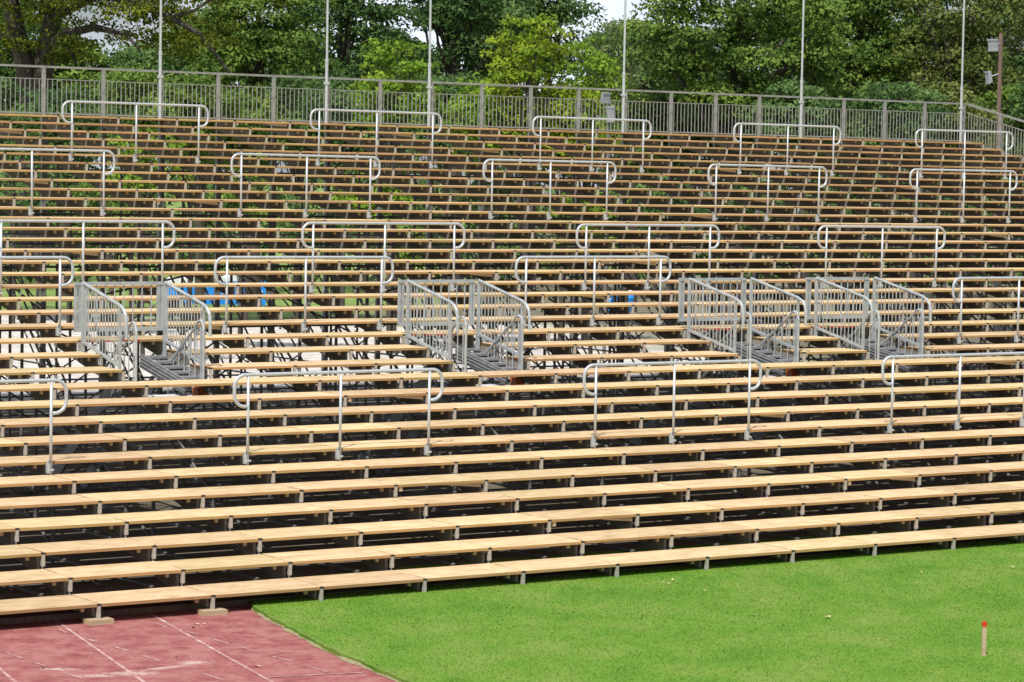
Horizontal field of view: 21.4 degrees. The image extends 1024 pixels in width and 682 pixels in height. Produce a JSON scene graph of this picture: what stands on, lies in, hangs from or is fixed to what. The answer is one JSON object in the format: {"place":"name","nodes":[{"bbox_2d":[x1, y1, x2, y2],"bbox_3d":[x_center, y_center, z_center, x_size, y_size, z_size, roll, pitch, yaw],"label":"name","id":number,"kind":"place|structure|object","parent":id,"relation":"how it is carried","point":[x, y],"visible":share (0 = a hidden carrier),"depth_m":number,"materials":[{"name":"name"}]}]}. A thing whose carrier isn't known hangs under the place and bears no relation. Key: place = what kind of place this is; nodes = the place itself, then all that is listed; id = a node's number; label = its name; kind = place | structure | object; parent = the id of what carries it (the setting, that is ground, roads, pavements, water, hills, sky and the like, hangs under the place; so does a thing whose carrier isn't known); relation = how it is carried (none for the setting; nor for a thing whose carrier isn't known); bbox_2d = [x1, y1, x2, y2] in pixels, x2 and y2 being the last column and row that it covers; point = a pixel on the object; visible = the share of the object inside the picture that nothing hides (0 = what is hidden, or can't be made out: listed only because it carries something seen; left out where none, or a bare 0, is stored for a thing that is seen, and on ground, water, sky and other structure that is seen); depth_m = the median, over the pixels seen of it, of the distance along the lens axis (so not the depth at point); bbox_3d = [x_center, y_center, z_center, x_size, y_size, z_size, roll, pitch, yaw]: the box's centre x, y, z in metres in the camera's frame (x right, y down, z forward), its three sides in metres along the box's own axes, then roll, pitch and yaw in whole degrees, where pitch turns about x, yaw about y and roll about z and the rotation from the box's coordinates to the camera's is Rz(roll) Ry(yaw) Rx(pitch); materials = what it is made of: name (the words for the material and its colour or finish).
{"place":"outdoors","nodes":[
{"label":"outdoors","id":0,"kind":"place"},
{"bbox_2d":[0,597,394,681],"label":"running track","id":1,"kind":"structure","parent":0,"point":[53,648],"depth_m":26.11,"materials":[{"name":"red rubber"}]},
{"bbox_2d":[0,560,361,681],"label":"track line","id":2,"kind":"object","parent":1,"relation":"on","point":[101,652],"visible":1,"depth_m":25.92,"materials":[{"name":"paint"}]},
{"bbox_2d":[0,535,1023,624],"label":"sole board","id":3,"kind":"object","parent":1,"relation":"on","point":[112,610],"visible":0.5,"depth_m":29.43,"materials":[{"name":"beige wood"}]},
{"bbox_2d":[0,178,1023,591],"bbox_3d":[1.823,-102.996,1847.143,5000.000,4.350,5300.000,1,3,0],"label":"ground","id":4,"kind":"structure","parent":0,"point":[324,496],"depth_m":45.71,"materials":[{"name":"grey concrete"}]},
{"bbox_2d":[0,75,54,323],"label":"tree","id":5,"kind":"object","parent":4,"relation":"on","point":[6,141],"visible":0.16,"depth_m":82.57,"materials":[{"name":"green plant"}]},
{"bbox_2d":[0,144,77,323],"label":"tree","id":6,"kind":"object","parent":4,"relation":"on","point":[50,203],"visible":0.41,"depth_m":79.50,"materials":[{"name":"green plant"}]},
{"bbox_2d":[0,0,87,186],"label":"broadleaf tree","id":7,"kind":"object","parent":4,"relation":"on","point":[4,69],"visible":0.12,"depth_m":116.56,"materials":[{"name":"green plant"}]},
{"bbox_2d":[0,39,137,301],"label":"broadleaf tree","id":8,"kind":"object","parent":4,"relation":"on","point":[73,75],"visible":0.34,"depth_m":117.35,"materials":[{"name":"green plant"}]},
{"bbox_2d":[12,84,129,322],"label":"bush","id":9,"kind":"object","parent":4,"relation":"on","point":[56,102],"visible":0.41,"depth_m":79.89,"materials":[{"name":"green plant"}]},
{"bbox_2d":[65,182,156,335],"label":"bush","id":10,"kind":"object","parent":4,"relation":"on","point":[87,194],"visible":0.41,"depth_m":77.56,"materials":[{"name":"green plant"}]},
{"bbox_2d":[43,281,211,488],"bbox_3d":[-5.730,0.759,38.222,1.350,3.264,4.198,-1,4,-33],"label":"stairway","id":11,"kind":"object","parent":4,"relation":"on","point":[164,368],"visible":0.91,"depth_m":37.41,"materials":[{"name":"grey metal"}]},
{"bbox_2d":[79,63,195,321],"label":"tree","id":12,"kind":"object","parent":4,"relation":"on","point":[131,76],"visible":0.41,"depth_m":81.42,"materials":[{"name":"green plant"}]},
{"bbox_2d":[86,40,200,302],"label":"broadleaf tree","id":13,"kind":"object","parent":4,"relation":"on","point":[132,55],"visible":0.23,"depth_m":118.14,"materials":[{"name":"green plant"}]},
{"bbox_2d":[0,0,293,259],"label":"broadleaf tree","id":14,"kind":"object","parent":4,"relation":"on","point":[52,37],"visible":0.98,"depth_m":85.17,"materials":[{"name":"green plant"}]},
{"bbox_2d":[107,128,193,355],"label":"tree","id":15,"kind":"object","parent":4,"relation":"on","point":[115,176],"visible":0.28,"depth_m":65.77,"materials":[{"name":"green plant"}]},
{"bbox_2d":[146,71,244,307],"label":"tree","id":16,"kind":"object","parent":4,"relation":"on","point":[188,78],"visible":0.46,"depth_m":83.11,"materials":[{"name":"green plant"}]},
{"bbox_2d":[201,163,280,333],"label":"bush","id":17,"kind":"object","parent":4,"relation":"on","point":[232,195],"visible":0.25,"depth_m":72.15,"materials":[{"name":"green plant"}]},
{"bbox_2d":[196,81,307,319],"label":"bush","id":18,"kind":"object","parent":4,"relation":"on","point":[237,146],"visible":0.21,"depth_m":84.64,"materials":[{"name":"green plant"}]},
{"bbox_2d":[164,0,343,306],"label":"broadleaf tree","id":19,"kind":"object","parent":4,"relation":"on","point":[259,40],"visible":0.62,"depth_m":96.76,"materials":[{"name":"green plant"}]},
{"bbox_2d":[249,70,353,318],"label":"tree","id":20,"kind":"object","parent":4,"relation":"on","point":[301,83],"visible":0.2,"depth_m":86.51,"materials":[{"name":"green plant"}]},
{"bbox_2d":[264,193,362,346],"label":"bush","id":21,"kind":"object","parent":4,"relation":"on","point":[279,224],"visible":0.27,"depth_m":72.47,"materials":[{"name":"green plant"}]},
{"bbox_2d":[263,0,419,305],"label":"broadleaf tree","id":22,"kind":"object","parent":4,"relation":"on","point":[346,14],"visible":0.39,"depth_m":102.78,"materials":[{"name":"green plant"}]},
{"bbox_2d":[291,68,391,318],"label":"tree","id":23,"kind":"object","parent":4,"relation":"on","point":[318,85],"visible":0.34,"depth_m":84.88,"materials":[{"name":"green plant"}]},
{"bbox_2d":[310,167,421,358],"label":"bush","id":24,"kind":"object","parent":4,"relation":"on","point":[352,197],"visible":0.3,"depth_m":65.68,"materials":[{"name":"green plant"}]},
{"bbox_2d":[347,36,447,353],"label":"broadleaf tree","id":25,"kind":"object","parent":4,"relation":"on","point":[411,67],"visible":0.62,"depth_m":71.49,"materials":[{"name":"green plant"}]},
{"bbox_2d":[393,69,481,316],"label":"bush","id":26,"kind":"object","parent":4,"relation":"on","point":[448,89],"visible":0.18,"depth_m":83.91,"materials":[{"name":"green plant"}]},
{"bbox_2d":[351,279,530,471],"bbox_3d":[-1.385,0.666,41.078,1.350,3.264,4.198,-1,4,-33],"label":"stairway","id":27,"kind":"object","parent":4,"relation":"on","point":[478,358],"visible":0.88,"depth_m":40.21,"materials":[{"name":"grey metal"}]},
{"bbox_2d":[378,0,539,304],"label":"broadleaf tree","id":28,"kind":"object","parent":4,"relation":"on","point":[454,24],"visible":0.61,"depth_m":106.81,"materials":[{"name":"green plant"}]},
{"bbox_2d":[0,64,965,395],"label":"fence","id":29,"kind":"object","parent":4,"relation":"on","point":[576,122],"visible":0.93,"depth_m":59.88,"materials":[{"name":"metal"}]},
{"bbox_2d":[435,69,546,346],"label":"bush","id":30,"kind":"object","parent":4,"relation":"on","point":[475,88],"visible":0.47,"depth_m":74.32,"materials":[{"name":"green plant"}]},
{"bbox_2d":[0,117,1023,615],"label":"support scaffold","id":31,"kind":"object","parent":4,"relation":"on","point":[116,531],"visible":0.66,"depth_m":47.37,"materials":[{"name":"metal"}]},
{"bbox_2d":[0,114,983,154],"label":"plank row","id":32,"kind":"object","parent":31,"relation":"on","point":[284,124],"visible":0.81,"depth_m":58.80,"materials":[{"name":"brown wood"}]},
{"bbox_2d":[0,121,1003,154],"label":"plank row","id":33,"kind":"object","parent":31,"relation":"on","point":[516,137],"visible":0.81,"depth_m":58.30,"materials":[{"name":"brown wood"}]},
{"bbox_2d":[0,412,1022,486],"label":"plank row","id":34,"kind":"object","parent":31,"relation":"on","point":[324,448],"visible":0.91,"depth_m":35.45,"materials":[{"name":"brown wood"}]},
{"bbox_2d":[0,397,1022,467],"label":"plank row","id":35,"kind":"object","parent":31,"relation":"on","point":[716,415],"visible":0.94,"depth_m":36.25,"materials":[{"name":"brown wood"}]},
{"bbox_2d":[0,383,1022,448],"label":"plank row","id":36,"kind":"object","parent":31,"relation":"on","point":[86,421],"visible":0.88,"depth_m":37.04,"materials":[{"name":"brown wood"}]},
{"bbox_2d":[0,523,1023,618],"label":"plank row","id":37,"kind":"object","parent":31,"relation":"on","point":[212,592],"visible":1,"depth_m":30.56,"materials":[{"name":"brown wood"}]},
{"bbox_2d":[0,501,1023,594],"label":"plank row","id":38,"kind":"object","parent":31,"relation":"on","point":[70,575],"visible":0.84,"depth_m":31.34,"materials":[{"name":"brown wood"}]},
{"bbox_2d":[0,481,1023,568],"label":"plank row","id":39,"kind":"object","parent":31,"relation":"on","point":[549,519],"visible":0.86,"depth_m":32.21,"materials":[{"name":"brown wood"}]},
{"bbox_2d":[0,461,1023,544],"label":"plank row","id":40,"kind":"object","parent":31,"relation":"on","point":[844,478],"visible":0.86,"depth_m":33.01,"materials":[{"name":"brown wood"}]},
{"bbox_2d":[0,444,1023,526],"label":"plank row","id":41,"kind":"object","parent":31,"relation":"on","point":[396,484],"visible":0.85,"depth_m":33.78,"materials":[{"name":"brown wood"}]},
{"bbox_2d":[0,428,1023,500],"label":"plank row","id":42,"kind":"object","parent":31,"relation":"on","point":[58,480],"visible":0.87,"depth_m":34.67,"materials":[{"name":"brown wood"}]},
{"bbox_2d":[233,368,443,464],"bbox_3d":[-2.148,0.943,33.961,3.021,1.153,0.060,-1,4,-33],"label":"crush barrier","id":43,"kind":"object","parent":42,"relation":"on","point":[338,456],"visible":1,"depth_m":33.94,"materials":[{"name":"metal"}]},
{"bbox_2d":[583,359,761,448],"bbox_3d":[2.195,0.850,36.820,3.021,1.153,0.060,-1,4,-33],"label":"crush barrier","id":44,"kind":"object","parent":42,"relation":"on","point":[747,437],"visible":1,"depth_m":36.80,"materials":[{"name":"metal"}]},
{"bbox_2d":[881,352,1023,433],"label":"crush barrier","id":45,"kind":"object","parent":42,"relation":"on","point":[957,423],"visible":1,"depth_m":39.52,"materials":[{"name":"metal"}]},
{"bbox_2d":[0,369,1023,427],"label":"plank row","id":46,"kind":"object","parent":31,"relation":"on","point":[415,393],"visible":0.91,"depth_m":37.89,"materials":[{"name":"brown wood"}]},
{"bbox_2d":[0,356,1023,407],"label":"plank row","id":47,"kind":"object","parent":31,"relation":"on","point":[479,375],"visible":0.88,"depth_m":38.86,"materials":[{"name":"brown wood"}]},
{"bbox_2d":[0,343,1023,394],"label":"plank row","id":48,"kind":"object","parent":31,"relation":"on","point":[32,372],"visible":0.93,"depth_m":39.25,"materials":[{"name":"brown wood"}]},
{"bbox_2d":[0,319,1023,351],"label":"plank row","id":49,"kind":"object","parent":31,"relation":"on","point":[390,334],"visible":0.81,"depth_m":41.12,"materials":[{"name":"brown wood"}]},
{"bbox_2d":[214,256,393,333],"bbox_3d":[-3.047,-0.678,40.011,3.022,1.153,0.061,-1,4,-33],"label":"crush barrier","id":50,"kind":"object","parent":49,"relation":"on","point":[303,325],"visible":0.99,"depth_m":39.99,"materials":[{"name":"metal"}]},
{"bbox_2d":[515,256,671,328],"bbox_3d":[1.296,-0.771,42.867,3.021,1.153,0.060,-1,4,-34],"label":"crush barrier","id":51,"kind":"object","parent":49,"relation":"on","point":[593,323],"visible":0.96,"depth_m":42.85,"materials":[{"name":"metal"}]},
{"bbox_2d":[0,331,1023,378],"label":"plank row","id":52,"kind":"object","parent":31,"relation":"on","point":[10,357],"visible":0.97,"depth_m":40.11,"materials":[{"name":"brown wood"}]},
{"bbox_2d":[0,308,1023,346],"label":"plank row","id":53,"kind":"object","parent":31,"relation":"on","point":[293,322],"visible":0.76,"depth_m":41.95,"materials":[{"name":"brown wood"}]},
{"bbox_2d":[0,298,1023,333],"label":"plank row","id":54,"kind":"object","parent":31,"relation":"on","point":[356,309],"visible":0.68,"depth_m":42.73,"materials":[{"name":"brown wood"}]},
{"bbox_2d":[0,287,1023,319],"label":"plank row","id":55,"kind":"object","parent":31,"relation":"on","point":[541,295],"visible":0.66,"depth_m":43.69,"materials":[{"name":"brown wood"}]},
{"bbox_2d":[0,219,175,296],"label":"crush barrier","id":56,"kind":"object","parent":55,"relation":"on","point":[83,222],"visible":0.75,"depth_m":40.31,"materials":[{"name":"metal"}]},
{"bbox_2d":[301,222,465,293],"bbox_3d":[-2.028,-1.316,43.172,3.021,1.153,0.060,-1,4,-33],"label":"crush barrier","id":57,"kind":"object","parent":55,"relation":"on","point":[312,290],"visible":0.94,"depth_m":43.16,"materials":[{"name":"metal"}]},
{"bbox_2d":[576,223,719,290],"bbox_3d":[2.317,-1.409,46.028,3.021,1.153,0.060,-1,4,-33],"label":"crush barrier","id":58,"kind":"object","parent":55,"relation":"on","point":[584,287],"visible":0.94,"depth_m":46.01,"materials":[{"name":"metal"}]},
{"bbox_2d":[0,216,1023,238],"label":"plank row","id":59,"kind":"object","parent":31,"relation":"on","point":[501,222],"visible":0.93,"depth_m":49.40,"materials":[{"name":"brown wood"}]},
{"bbox_2d":[230,153,380,218],"bbox_3d":[-3.629,-2.717,47.932,3.021,1.153,0.060,-1,4,-33],"label":"crush barrier","id":60,"kind":"object","parent":59,"relation":"on","point":[305,215],"visible":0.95,"depth_m":47.91,"materials":[{"name":"metal"}]},
{"bbox_2d":[0,197,1023,222],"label":"plank row","id":61,"kind":"object","parent":31,"relation":"on","point":[155,201],"visible":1,"depth_m":50.74,"materials":[{"name":"brown wood"}]},
{"bbox_2d":[0,206,1023,230],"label":"plank row","id":62,"kind":"object","parent":31,"relation":"on","point":[660,216],"visible":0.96,"depth_m":50.23,"materials":[{"name":"brown wood"}]},
{"bbox_2d":[0,187,1023,214],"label":"plank row","id":63,"kind":"object","parent":31,"relation":"on","point":[722,199],"visible":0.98,"depth_m":51.94,"materials":[{"name":"brown wood"}]},
{"bbox_2d":[0,128,1023,166],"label":"plank row","id":64,"kind":"object","parent":31,"relation":"on","point":[19,131],"visible":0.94,"depth_m":57.51,"materials":[{"name":"brown wood"}]},
{"bbox_2d":[0,136,1023,173],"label":"plank row","id":65,"kind":"object","parent":31,"relation":"on","point":[449,149],"visible":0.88,"depth_m":56.70,"materials":[{"name":"brown wood"}]},
{"bbox_2d":[0,178,1023,207],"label":"plank row","id":66,"kind":"object","parent":31,"relation":"on","point":[38,181],"visible":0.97,"depth_m":52.50,"materials":[{"name":"brown wood"}]},
{"bbox_2d":[0,169,1023,200],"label":"plank row","id":67,"kind":"object","parent":31,"relation":"on","point":[872,187],"visible":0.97,"depth_m":53.47,"materials":[{"name":"brown wood"}]},
{"bbox_2d":[0,144,1023,177],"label":"plank row","id":68,"kind":"object","parent":31,"relation":"on","point":[232,151],"visible":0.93,"depth_m":55.85,"materials":[{"name":"brown wood"}]},
{"bbox_2d":[0,161,1023,191],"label":"plank row","id":69,"kind":"object","parent":31,"relation":"on","point":[335,168],"visible":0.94,"depth_m":54.11,"materials":[{"name":"brown wood"}]},
{"bbox_2d":[61,100,208,163],"bbox_3d":[-7.019,-3.875,50.683,3.021,1.153,0.060,-1,4,-34],"label":"crush barrier","id":70,"kind":"object","parent":69,"relation":"on","point":[135,160],"visible":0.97,"depth_m":50.66,"materials":[{"name":"metal"}]},
{"bbox_2d":[0,152,1023,185],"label":"plank row","id":71,"kind":"object","parent":31,"relation":"on","point":[690,169],"visible":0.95,"depth_m":55.01,"materials":[{"name":"brown wood"}]},
{"bbox_2d":[2,268,1023,292],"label":"plank row","id":72,"kind":"object","parent":31,"relation":"on","point":[432,273],"visible":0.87,"depth_m":45.18,"materials":[{"name":"brown wood"}]},
{"bbox_2d":[2,258,1023,280],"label":"plank row","id":73,"kind":"object","parent":31,"relation":"on","point":[599,262],"visible":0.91,"depth_m":46.15,"materials":[{"name":"brown wood"}]},
{"bbox_2d":[2,248,1023,268],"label":"plank row","id":74,"kind":"object","parent":31,"relation":"on","point":[87,251],"visible":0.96,"depth_m":47.00,"materials":[{"name":"brown wood"}]},
{"bbox_2d":[2,227,1023,247],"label":"plank row","id":75,"kind":"object","parent":31,"relation":"on","point":[639,232],"visible":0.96,"depth_m":48.66,"materials":[{"name":"brown wood"}]},
{"bbox_2d":[2,237,1023,256],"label":"plank row","id":76,"kind":"object","parent":31,"relation":"on","point":[419,241],"visible":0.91,"depth_m":47.70,"materials":[{"name":"brown wood"}]},
{"bbox_2d":[2,278,1023,303],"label":"plank row","id":77,"kind":"object","parent":31,"relation":"on","point":[299,284],"visible":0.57,"depth_m":44.43,"materials":[{"name":"brown wood"}]},
{"bbox_2d":[0,517,1023,599],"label":"sole board","id":78,"kind":"object","parent":4,"relation":"on","point":[16,594],"visible":0.25,"depth_m":31.25,"materials":[{"name":"beige wood"}]},
{"bbox_2d":[0,498,1023,571],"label":"sole board","id":79,"kind":"object","parent":4,"relation":"on","point":[160,558],"depth_m":34.48,"materials":[{"name":"beige wood"}]},
{"bbox_2d":[0,106,1023,297],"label":"wood","id":80,"kind":"object","parent":4,"relation":"on","point":[423,206],"visible":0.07,"depth_m":214.54,"materials":[{"name":"green plant"}]},
{"bbox_2d":[475,13,580,350],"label":"broadleaf tree","id":81,"kind":"object","parent":4,"relation":"on","point":[528,51],"visible":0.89,"depth_m":73.49,"materials":[{"name":"green plant"}]},
{"bbox_2d":[467,0,607,309],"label":"broadleaf tree","id":82,"kind":"object","parent":4,"relation":"on","point":[562,10],"visible":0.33,"depth_m":110.43,"materials":[{"name":"green plant"}]},
{"bbox_2d":[514,76,620,340],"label":"bush","id":83,"kind":"object","parent":4,"relation":"on","point":[569,93],"visible":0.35,"depth_m":74.20,"materials":[{"name":"plant"}]},
{"bbox_2d":[551,35,632,340],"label":"broadleaf tree","id":84,"kind":"object","parent":4,"relation":"on","point":[598,65],"visible":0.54,"depth_m":76.49,"materials":[{"name":"green plant"}]},
{"bbox_2d":[563,17,657,312],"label":"broadleaf tree","id":85,"kind":"object","parent":4,"relation":"on","point":[609,51],"visible":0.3,"depth_m":99.36,"materials":[{"name":"green plant"}]},
{"bbox_2d":[582,82,690,326],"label":"bush","id":86,"kind":"object","parent":4,"relation":"on","point":[637,97],"visible":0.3,"depth_m":85.07,"materials":[{"name":"green plant"}]},
{"bbox_2d":[578,14,694,311],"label":"broadleaf tree","id":87,"kind":"object","parent":4,"relation":"on","point":[657,85],"visible":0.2,"depth_m":120.71,"materials":[{"name":"green plant"}]},
{"bbox_2d":[629,87,726,325],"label":"bush","id":88,"kind":"object","parent":4,"relation":"on","point":[659,98],"visible":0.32,"depth_m":85.54,"materials":[{"name":"green plant"}]},
{"bbox_2d":[619,277,806,459],"bbox_3d":[2.959,0.573,43.934,1.350,3.264,4.198,-1,4,-33],"label":"stairway","id":89,"kind":"object","parent":4,"relation":"on","point":[759,352],"visible":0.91,"depth_m":43.01,"materials":[{"name":"grey metal"}]},
{"bbox_2d":[612,0,860,334],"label":"broadleaf tree","id":90,"kind":"object","parent":4,"relation":"on","point":[737,32],"visible":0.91,"depth_m":82.61,"materials":[{"name":"green plant"}]},
{"bbox_2d":[736,75,857,323],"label":"bush","id":91,"kind":"object","parent":4,"relation":"on","point":[791,88],"visible":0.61,"depth_m":81.02,"materials":[{"name":"green plant"}]},
{"bbox_2d":[741,276,931,452],"bbox_3d":[5.129,0.526,45.361,1.344,3.264,4.198,-1,4,-33],"label":"stairway","id":92,"kind":"object","parent":4,"relation":"on","point":[878,349],"visible":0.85,"depth_m":44.44,"materials":[{"name":"grey metal"}]},
{"bbox_2d":[796,82,897,334],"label":"bush","id":93,"kind":"object","parent":4,"relation":"on","point":[839,92],"visible":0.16,"depth_m":84.31,"materials":[{"name":"green plant"}]},
{"bbox_2d":[770,0,951,322],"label":"broadleaf tree","id":94,"kind":"object","parent":4,"relation":"on","point":[865,62],"visible":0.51,"depth_m":90.41,"materials":[{"name":"green plant"}]},
{"bbox_2d":[845,79,957,331],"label":"bush","id":95,"kind":"object","parent":4,"relation":"on","point":[893,91],"visible":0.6,"depth_m":82.23,"materials":[{"name":"green plant"}]},
{"bbox_2d":[883,0,1023,328],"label":"broadleaf tree","id":96,"kind":"object","parent":4,"relation":"on","point":[976,64],"visible":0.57,"depth_m":88.88,"materials":[{"name":"green plant"}]},
{"bbox_2d":[901,77,1011,331],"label":"bush","id":97,"kind":"object","parent":4,"relation":"on","point":[969,109],"visible":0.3,"depth_m":84.11,"materials":[{"name":"green plant"}]},
{"bbox_2d":[957,81,1023,331],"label":"bush","id":98,"kind":"object","parent":4,"relation":"on","point":[988,98],"visible":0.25,"depth_m":86.86,"materials":[{"name":"green plant"}]},
{"bbox_2d":[966,103,1023,369],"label":"side fence","id":99,"kind":"object","parent":4,"relation":"on","point":[1000,127],"visible":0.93,"depth_m":66.91,"materials":[{"name":"metal"}]},
{"bbox_2d":[0,0,1023,191],"label":"sky","id":100,"kind":"structure","parent":0,"point":[615,8],"materials":[{"name":"white"}]},
{"bbox_2d":[248,520,1023,681],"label":"lawn","id":101,"kind":"structure","parent":0,"point":[471,645],"depth_m":28.04,"materials":[{"name":"green plant"}]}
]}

